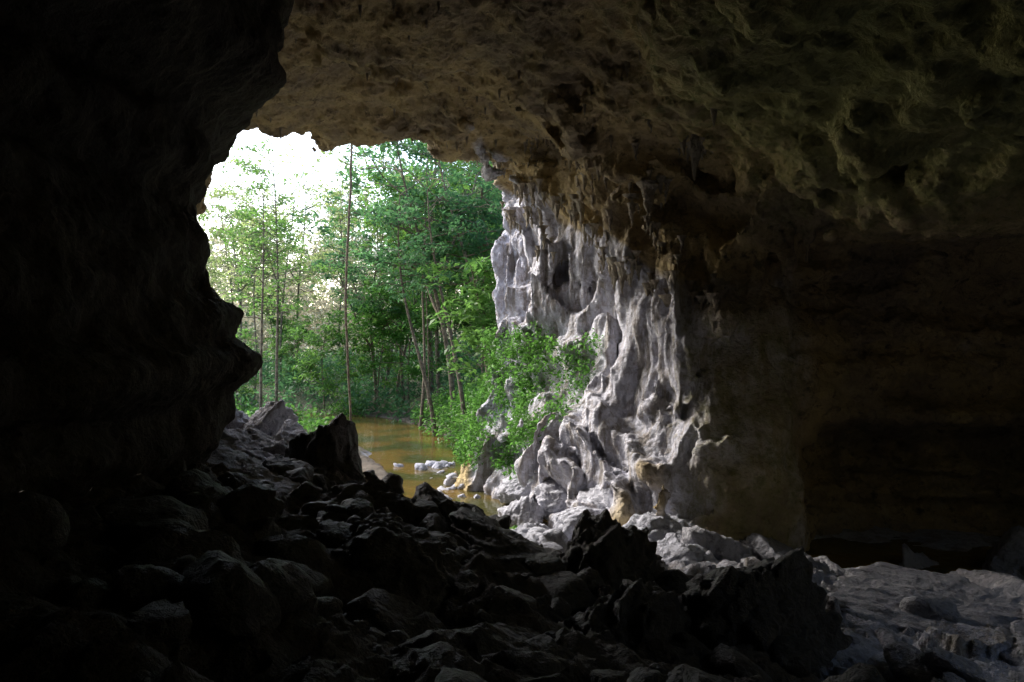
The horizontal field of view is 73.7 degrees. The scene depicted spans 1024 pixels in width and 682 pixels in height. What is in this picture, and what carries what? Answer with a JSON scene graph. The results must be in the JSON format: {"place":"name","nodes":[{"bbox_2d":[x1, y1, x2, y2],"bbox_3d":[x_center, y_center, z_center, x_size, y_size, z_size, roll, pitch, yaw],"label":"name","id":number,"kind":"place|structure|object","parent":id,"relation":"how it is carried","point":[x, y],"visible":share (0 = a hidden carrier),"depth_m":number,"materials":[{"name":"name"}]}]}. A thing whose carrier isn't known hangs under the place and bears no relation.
{"place":"outdoors","nodes":[
{"label":"outdoors","id":0,"kind":"place"},
{"bbox_2d":[197,128,469,307],"label":"sky","id":1,"kind":"structure","parent":0,"point":[303,141],"materials":[{"name":"white"}]},
{"bbox_2d":[0,0,1023,551],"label":"cave wall and ceiling","id":2,"kind":"structure","parent":0,"point":[844,212],"depth_m":15.33,"materials":[{"name":"brown stone"}]},
{"bbox_2d":[344,144,352,420],"bbox_3d":[-7.292,-2.300,30.492,0.411,14.603,0.146,0,0,-44],"label":"hanging vine","id":3,"kind":"object","parent":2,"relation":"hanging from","point":[346,277],"visible":0.84,"depth_m":30.44,"materials":[{"name":"brown plant"}]},
{"bbox_2d":[255,0,733,331],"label":"stalactites","id":4,"kind":"object","parent":2,"relation":"attached to","point":[649,188],"visible":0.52,"depth_m":18.10,"materials":[{"name":"brown stone"}]},
{"bbox_2d":[0,308,1023,681],"bbox_3d":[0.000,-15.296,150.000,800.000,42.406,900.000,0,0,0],"label":"ground","id":5,"kind":"structure","parent":0,"point":[46,634],"depth_m":5.50,"materials":[{"name":"grey stone"}]},
{"bbox_2d":[197,215,224,294],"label":"sunlit tree","id":6,"kind":"object","parent":5,"relation":"on","point":[213,264],"visible":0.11,"depth_m":67.78,"materials":[{"name":"green plant"}]},
{"bbox_2d":[226,408,249,428],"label":"boulder","id":7,"kind":"object","parent":5,"relation":"on","point":[240,419],"visible":0.06,"depth_m":18.50,"materials":[{"name":"stone"}]},
{"bbox_2d":[197,170,284,311],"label":"sunlit tree","id":8,"kind":"object","parent":5,"relation":"on","point":[227,269],"visible":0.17,"depth_m":75.90,"materials":[{"name":"green plant"}]},
{"bbox_2d":[219,427,273,449],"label":"boulder","id":9,"kind":"object","parent":5,"relation":"on","point":[251,438],"visible":0.18,"depth_m":15.17,"materials":[{"name":"stone"}]},
{"bbox_2d":[197,160,302,339],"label":"sunlit tree","id":10,"kind":"object","parent":5,"relation":"on","point":[224,258],"visible":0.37,"depth_m":64.13,"materials":[{"name":"green plant"}]},
{"bbox_2d":[204,444,299,493],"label":"boulder","id":11,"kind":"object","parent":5,"relation":"on","point":[243,463],"visible":0.25,"depth_m":11.36,"materials":[{"name":"stone"}]},
{"bbox_2d":[240,450,266,461],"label":"boulder","id":12,"kind":"object","parent":5,"relation":"on","point":[259,456],"visible":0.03,"depth_m":13.14,"materials":[{"name":"stone"}]},
{"bbox_2d":[235,327,274,403],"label":"understory tree","id":13,"kind":"object","parent":5,"relation":"on","point":[248,343],"visible":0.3,"depth_m":45.92,"materials":[{"name":"green plant"}]},
{"bbox_2d":[203,149,307,338],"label":"sunlit tree","id":14,"kind":"object","parent":5,"relation":"on","point":[219,232],"visible":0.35,"depth_m":68.63,"materials":[{"name":"green plant"}]},
{"bbox_2d":[232,440,288,457],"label":"bank rubble","id":15,"kind":"object","parent":5,"relation":"on","point":[279,448],"visible":0.1,"depth_m":14.42,"materials":[{"name":"stone"}]},
{"bbox_2d":[228,233,294,402],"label":"slender tree","id":16,"kind":"object","parent":5,"relation":"on","point":[249,281],"visible":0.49,"depth_m":54.50,"materials":[{"name":"green plant"}]},
{"bbox_2d":[241,399,297,436],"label":"boulder","id":17,"kind":"object","parent":5,"relation":"on","point":[270,418],"visible":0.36,"depth_m":18.16,"materials":[{"name":"stone"}]},
{"bbox_2d":[207,159,333,409],"bbox_3d":[-14.803,-2.542,40.116,6.121,16.348,7.912,0,0,8],"label":"rainforest tree","id":18,"kind":"object","parent":5,"relation":"on","point":[262,237],"visible":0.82,"depth_m":40.00,"materials":[{"name":"green plant"}]},
{"bbox_2d":[235,282,306,360],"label":"understory tree","id":19,"kind":"object","parent":5,"relation":"on","point":[273,339],"visible":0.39,"depth_m":67.94,"materials":[{"name":"green plant"}]},
{"bbox_2d":[198,138,344,401],"bbox_3d":[-14.007,-2.940,40.177,8.352,17.256,6.461,0,0,0],"label":"rainforest tree","id":20,"kind":"object","parent":5,"relation":"on","point":[253,211],"visible":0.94,"depth_m":39.99,"materials":[{"name":"green plant"}]},
{"bbox_2d":[272,419,306,445],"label":"boulder","id":21,"kind":"object","parent":5,"relation":"on","point":[289,430],"visible":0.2,"depth_m":17.03,"materials":[{"name":"stone"}]},
{"bbox_2d":[266,314,324,389],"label":"understory tree","id":22,"kind":"object","parent":5,"relation":"on","point":[285,349],"visible":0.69,"depth_m":56.04,"materials":[{"name":"green plant"}]},
{"bbox_2d":[220,149,372,390],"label":"sunlit tree","id":23,"kind":"object","parent":5,"relation":"on","point":[284,262],"visible":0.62,"depth_m":55.68,"materials":[{"name":"green plant"}]},
{"bbox_2d":[226,148,374,360],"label":"sunlit tree","id":24,"kind":"object","parent":5,"relation":"on","point":[321,186],"visible":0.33,"depth_m":71.67,"materials":[{"name":"green plant"}]},
{"bbox_2d":[235,389,370,433],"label":"riverbank shrubs","id":25,"kind":"object","parent":5,"relation":"on","point":[313,423],"visible":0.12,"depth_m":42.09,"materials":[{"name":"green plant"}]},
{"bbox_2d":[284,413,365,481],"bbox_3d":[-3.766,2.753,13.823,1.705,2.705,1.813,0,0,-37],"label":"boulder","id":26,"kind":"object","parent":5,"relation":"on","point":[334,441],"visible":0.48,"depth_m":13.22,"materials":[{"name":"grey stone"}]},
{"bbox_2d":[267,168,382,373],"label":"sunlit tree","id":27,"kind":"object","parent":5,"relation":"on","point":[335,233],"visible":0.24,"depth_m":65.43,"materials":[{"name":"green plant"}]},
{"bbox_2d":[289,310,363,413],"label":"understory tree","id":28,"kind":"object","parent":5,"relation":"on","point":[313,356],"visible":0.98,"depth_m":48.62,"materials":[{"name":"green plant"}]},
{"bbox_2d":[316,202,368,356],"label":"slender tree","id":29,"kind":"object","parent":5,"relation":"on","point":[334,218],"visible":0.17,"depth_m":83.54,"materials":[{"name":"green plant"}]},
{"bbox_2d":[199,171,491,361],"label":"distant jungle","id":30,"kind":"object","parent":5,"relation":"on","point":[318,311],"visible":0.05,"depth_m":91.41,"materials":[{"name":"green plant"}]},
{"bbox_2d":[299,156,426,382],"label":"sunlit tree","id":31,"kind":"object","parent":5,"relation":"on","point":[377,241],"visible":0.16,"depth_m":59.20,"materials":[{"name":"green plant"}]},
{"bbox_2d":[234,323,495,422],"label":"undergrowth","id":32,"kind":"object","parent":5,"relation":"on","point":[287,379],"visible":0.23,"depth_m":52.40,"materials":[{"name":"green plant"}]},
{"bbox_2d":[306,219,425,405],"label":"rainforest tree","id":33,"kind":"object","parent":5,"relation":"on","point":[354,269],"visible":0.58,"depth_m":48.80,"materials":[{"name":"green plant"}]},
{"bbox_2d":[326,479,417,517],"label":"boulder","id":34,"kind":"object","parent":5,"relation":"on","point":[383,493],"visible":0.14,"depth_m":11.32,"materials":[{"name":"grey stone"}]},
{"bbox_2d":[288,140,465,377],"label":"sunlit tree","id":35,"kind":"object","parent":5,"relation":"on","point":[345,162],"visible":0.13,"depth_m":62.05,"materials":[{"name":"green plant"}]},
{"bbox_2d":[327,264,426,372],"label":"understory tree","id":36,"kind":"object","parent":5,"relation":"on","point":[368,356],"visible":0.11,"depth_m":56.53,"materials":[{"name":"green plant"}]},
{"bbox_2d":[356,184,415,400],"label":"slender tree","id":37,"kind":"object","parent":5,"relation":"on","point":[375,195],"visible":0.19,"depth_m":50.66,"materials":[{"name":"green plant"}]},
{"bbox_2d":[328,278,454,406],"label":"understory tree","id":38,"kind":"object","parent":5,"relation":"on","point":[365,348],"visible":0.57,"depth_m":49.53,"materials":[{"name":"green plant"}]},
{"bbox_2d":[340,167,448,435],"bbox_3d":[-6.306,-1.502,36.493,6.010,15.309,5.658,0,0,-11],"label":"slender tree","id":39,"kind":"object","parent":5,"relation":"on","point":[405,256],"visible":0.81,"depth_m":37.36,"materials":[{"name":"green plant"}]},
{"bbox_2d":[336,238,454,408],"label":"understory tree","id":40,"kind":"object","parent":5,"relation":"on","point":[398,335],"visible":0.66,"depth_m":48.17,"materials":[{"name":"green plant"}]},
{"bbox_2d":[290,138,502,417],"bbox_3d":[-5.405,-4.490,39.533,13.476,19.250,13.783,0,0,-6],"label":"rainforest tree","id":41,"kind":"object","parent":5,"relation":"on","point":[381,252],"visible":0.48,"depth_m":39.91,"materials":[{"name":"green plant"}]},
{"bbox_2d":[337,512,460,616],"bbox_3d":[-1.548,2.980,7.823,2.320,1.860,2.684,0,0,0],"label":"boulder","id":42,"kind":"object","parent":5,"relation":"on","point":[420,567],"visible":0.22,"depth_m":7.43,"materials":[{"name":"grey stone"}]},
{"bbox_2d":[374,187,436,394],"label":"slender tree","id":43,"kind":"object","parent":5,"relation":"on","point":[388,371],"visible":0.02,"depth_m":55.84,"materials":[{"name":"green plant"}]},
{"bbox_2d":[366,268,453,351],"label":"understory tree","id":44,"kind":"object","parent":5,"relation":"on","point":[417,307],"depth_m":81.99,"materials":[{"name":"green plant"}]},
{"bbox_2d":[384,168,441,350],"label":"slender tree","id":45,"kind":"object","parent":5,"relation":"on","point":[423,215],"visible":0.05,"depth_m":67.73,"materials":[{"name":"green plant"}]},
{"bbox_2d":[387,267,443,400],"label":"slender tree","id":46,"kind":"object","parent":5,"relation":"on","point":[398,376],"visible":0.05,"depth_m":52.64,"materials":[{"name":"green plant"}]},
{"bbox_2d":[338,140,504,383],"bbox_3d":[-3.048,-4.212,38.132,12.129,17.324,12.405,0,0,11],"label":"rainforest tree","id":47,"kind":"object","parent":5,"relation":"on","point":[463,241],"visible":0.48,"depth_m":38.04,"materials":[{"name":"green plant"}]},
{"bbox_2d":[424,146,428,408],"bbox_3d":[-4.988,-4.000,39.997,0.223,16.003,0.331,0,0,31],"label":"hanging vine","id":48,"kind":"object","parent":47,"relation":"hanging from","point":[426,293],"visible":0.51,"depth_m":39.96,"materials":[{"name":"brown plant"}]},
{"bbox_2d":[348,192,496,374],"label":"rainforest tree","id":49,"kind":"object","parent":5,"relation":"on","point":[372,252],"visible":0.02,"depth_m":58.49,"materials":[{"name":"green plant"}]},
{"bbox_2d":[347,138,500,395],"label":"rainforest tree","id":50,"kind":"object","parent":5,"relation":"on","point":[431,382],"visible":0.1,"depth_m":50.43,"materials":[{"name":"green plant"}]},
{"bbox_2d":[350,143,500,404],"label":"rainforest tree","id":51,"kind":"object","parent":5,"relation":"on","point":[387,191],"visible":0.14,"depth_m":45.70,"materials":[{"name":"green plant"}]},
{"bbox_2d":[398,283,454,345],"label":"understory tree","id":52,"kind":"object","parent":5,"relation":"on","point":[425,321],"visible":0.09,"depth_m":71.93,"materials":[{"name":"green plant"}]},
{"bbox_2d":[379,162,476,431],"bbox_3d":[-4.639,-1.920,35.636,5.656,14.408,5.326,0,0,17],"label":"slender tree","id":53,"kind":"object","parent":5,"relation":"on","point":[433,247],"visible":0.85,"depth_m":35.72,"materials":[{"name":"green plant"}]},
{"bbox_2d":[381,641,484,681],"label":"boulder","id":54,"kind":"object","parent":5,"relation":"on","point":[410,664],"visible":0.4,"depth_m":4.86,"materials":[{"name":"grey stone"}]},
{"bbox_2d":[367,139,500,357],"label":"rainforest tree","id":55,"kind":"object","parent":5,"relation":"on","point":[444,181],"visible":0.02,"depth_m":66.76,"materials":[{"name":"green plant"}]},
{"bbox_2d":[395,184,475,426],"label":"slender tree","id":56,"kind":"object","parent":5,"relation":"on","point":[424,363],"visible":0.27,"depth_m":41.51,"materials":[{"name":"green plant"}]},
{"bbox_2d":[393,460,480,499],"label":"river stones","id":57,"kind":"object","parent":5,"relation":"on","point":[450,480],"visible":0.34,"depth_m":26.93,"materials":[{"name":"stone"}]},
{"bbox_2d":[0,454,885,681],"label":"dark rubble","id":58,"kind":"object","parent":5,"relation":"on","point":[181,566],"visible":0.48,"depth_m":5.93,"materials":[{"name":"grey stone"}]},
{"bbox_2d":[392,241,497,387],"bbox_3d":[-1.139,-0.373,33.370,9.164,10.329,6.752,0,0,-13],"label":"understory tree","id":59,"kind":"object","parent":5,"relation":"on","point":[478,269],"visible":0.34,"depth_m":32.41,"materials":[{"name":"green plant"}]},
{"bbox_2d":[393,215,496,385],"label":"understory tree","id":60,"kind":"object","parent":5,"relation":"on","point":[431,326],"visible":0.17,"depth_m":46.10,"materials":[{"name":"green plant"}]},
{"bbox_2d":[410,482,488,531],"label":"boulder","id":61,"kind":"object","parent":5,"relation":"on","point":[443,502],"visible":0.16,"depth_m":12.22,"materials":[{"name":"grey stone"}]},
{"bbox_2d":[410,381,490,446],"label":"riverbank shrubs","id":62,"kind":"object","parent":5,"relation":"on","point":[444,411],"visible":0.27,"depth_m":37.63,"materials":[{"name":"green plant"}]},
{"bbox_2d":[412,180,501,372],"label":"understory tree","id":63,"kind":"object","parent":5,"relation":"on","point":[459,281],"visible":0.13,"depth_m":42.83,"materials":[{"name":"green plant"}]},
{"bbox_2d":[416,295,500,422],"bbox_3d":[-0.823,1.623,31.226,4.678,7.484,6.234,0,0,38],"label":"understory tree","id":64,"kind":"object","parent":5,"relation":"on","point":[476,333],"visible":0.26,"depth_m":30.71,"materials":[{"name":"green plant"}]},
{"bbox_2d":[420,161,502,267],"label":"slender tree","id":65,"kind":"object","parent":5,"relation":"on","point":[496,223],"visible":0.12,"depth_m":39.90,"materials":[{"name":"green plant"}]},
{"bbox_2d":[436,161,504,238],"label":"rainforest tree","id":66,"kind":"object","parent":5,"relation":"on","point":[483,191],"visible":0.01,"depth_m":68.96,"materials":[{"name":"green plant"}]},
{"bbox_2d":[449,507,548,576],"bbox_3d":[-0.119,3.671,10.882,1.828,1.842,2.659,0,0,0],"label":"boulder","id":67,"kind":"object","parent":5,"relation":"on","point":[509,550],"visible":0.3,"depth_m":10.63,"materials":[{"name":"grey stone"}]},
{"bbox_2d":[424,621,588,668],"bbox_3d":[0.111,3.350,5.907,1.846,1.800,1.645,0,0,-25],"label":"boulder","id":68,"kind":"object","parent":5,"relation":"on","point":[480,640],"visible":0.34,"depth_m":5.90,"materials":[{"name":"grey stone"}]},
{"bbox_2d":[496,473,533,503],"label":"boulder","id":69,"kind":"object","parent":5,"relation":"on","point":[510,491],"visible":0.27,"depth_m":21.39,"materials":[{"name":"stone"}]},
{"bbox_2d":[451,320,603,529],"bbox_3d":[0.810,2.557,22.569,4.721,6.627,11.031,0,0,-16],"label":"bush","id":70,"kind":"object","parent":5,"relation":"on","point":[467,444],"visible":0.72,"depth_m":23.38,"materials":[{"name":"green plant"}]},
{"bbox_2d":[515,522,549,537],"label":"boulder","id":71,"kind":"object","parent":5,"relation":"on","point":[524,528],"visible":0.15,"depth_m":16.18,"materials":[{"name":"stone"}]},
{"bbox_2d":[534,479,566,519],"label":"boulder","id":72,"kind":"object","parent":5,"relation":"on","point":[551,496],"visible":0.51,"depth_m":19.64,"materials":[{"name":"stone"}]},
{"bbox_2d":[551,506,603,540],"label":"boulder","id":73,"kind":"object","parent":5,"relation":"on","point":[566,521],"visible":0.34,"depth_m":17.00,"materials":[{"name":"stone"}]},
{"bbox_2d":[577,485,613,508],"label":"boulder","id":74,"kind":"object","parent":5,"relation":"on","point":[603,498],"visible":0.16,"depth_m":17.85,"materials":[{"name":"stone"}]},
{"bbox_2d":[559,508,664,589],"bbox_3d":[1.595,4.089,11.180,1.974,2.678,2.035,0,0,-42],"label":"boulder","id":75,"kind":"object","parent":5,"relation":"on","point":[609,549],"visible":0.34,"depth_m":10.73,"materials":[{"name":"grey stone"}]},
{"bbox_2d":[511,527,728,563],"bbox_3d":[1.608,4.882,19.731,6.507,2.406,11.844,0,0,0],"label":"pale rubble","id":76,"kind":"object","parent":5,"relation":"on","point":[555,538],"visible":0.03,"depth_m":15.00,"materials":[{"name":"stone"}]},
{"bbox_2d":[563,578,696,647],"bbox_3d":[1.064,3.757,7.971,1.753,2.114,2.022,0,0,44],"label":"boulder","id":77,"kind":"object","parent":5,"relation":"on","point":[634,613],"visible":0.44,"depth_m":7.53,"materials":[{"name":"grey stone"}]},
{"bbox_2d":[623,512,695,541],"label":"boulder","id":78,"kind":"object","parent":5,"relation":"on","point":[659,527],"visible":0.19,"depth_m":15.69,"materials":[{"name":"stone"}]},
{"bbox_2d":[656,533,697,564],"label":"boulder","id":79,"kind":"object","parent":5,"relation":"on","point":[670,547],"visible":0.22,"depth_m":13.90,"materials":[{"name":"stone"}]},
{"bbox_2d":[680,525,753,562],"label":"boulder","id":80,"kind":"object","parent":5,"relation":"on","point":[718,546],"visible":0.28,"depth_m":14.53,"materials":[{"name":"stone"}]},
{"bbox_2d":[739,533,793,560],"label":"boulder","id":81,"kind":"object","parent":5,"relation":"on","point":[763,547],"visible":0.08,"depth_m":15.01,"materials":[{"name":"stone"}]},
{"bbox_2d":[682,546,852,679],"bbox_3d":[2.992,3.850,8.175,1.899,2.800,2.483,0,0,44],"label":"boulder","id":82,"kind":"object","parent":5,"relation":"on","point":[785,595],"visible":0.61,"depth_m":7.79,"materials":[{"name":"grey stone"}]},
{"bbox_2d":[814,556,845,574],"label":"boulder","id":83,"kind":"object","parent":5,"relation":"on","point":[832,565],"visible":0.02,"depth_m":13.18,"materials":[{"name":"stone"}]},
{"bbox_2d":[824,595,848,611],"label":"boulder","id":84,"kind":"object","parent":5,"relation":"on","point":[827,599],"visible":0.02,"depth_m":9.19,"materials":[{"name":"grey stone"}]},
{"bbox_2d":[707,556,1023,681],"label":"slab rubble","id":85,"kind":"object","parent":5,"relation":"on","point":[907,661],"visible":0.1,"depth_m":7.29,"materials":[{"name":"stone"}]},
{"bbox_2d":[804,552,830,573],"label":"boulder","id":86,"kind":"object","parent":85,"relation":"on","point":[820,565],"visible":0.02,"depth_m":12.31,"materials":[{"name":"stone"}]},
{"bbox_2d":[899,543,938,568],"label":"boulder","id":87,"kind":"object","parent":5,"relation":"on","point":[913,560],"visible":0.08,"depth_m":15.73,"materials":[{"name":"stone"}]},
{"bbox_2d":[826,562,1023,634],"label":"boulder","id":88,"kind":"object","parent":5,"relation":"on","point":[877,592],"visible":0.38,"depth_m":9.65,"materials":[{"name":"stone"}]},
{"bbox_2d":[947,568,1012,577],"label":"boulder","id":89,"kind":"object","parent":5,"relation":"on","point":[965,573],"depth_m":12.55,"materials":[{"name":"stone"}]},
{"bbox_2d":[969,573,1023,605],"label":"boulder","id":90,"kind":"object","parent":5,"relation":"on","point":[1004,584],"visible":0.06,"depth_m":10.60,"materials":[{"name":"stone"}]},
{"bbox_2d":[982,525,1023,579],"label":"boulder","id":91,"kind":"object","parent":5,"relation":"on","point":[1005,554],"visible":0.62,"depth_m":14.75,"materials":[{"name":"stone"}]},
{"bbox_2d":[1000,607,1023,666],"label":"boulder","id":92,"kind":"object","parent":5,"relation":"on","point":[1013,655],"visible":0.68,"depth_m":7.97,"materials":[{"name":"stone"}]},
{"bbox_2d":[238,407,1001,573],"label":"river","id":93,"kind":"structure","parent":0,"point":[388,443],"depth_m":24.91,"materials":[{"name":"liquid"}]},
{"bbox_2d":[497,495,543,526],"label":"boulder","id":94,"kind":"object","parent":93,"relation":"in","point":[523,510],"visible":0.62,"depth_m":19.18,"materials":[{"name":"stone"}]}
]}

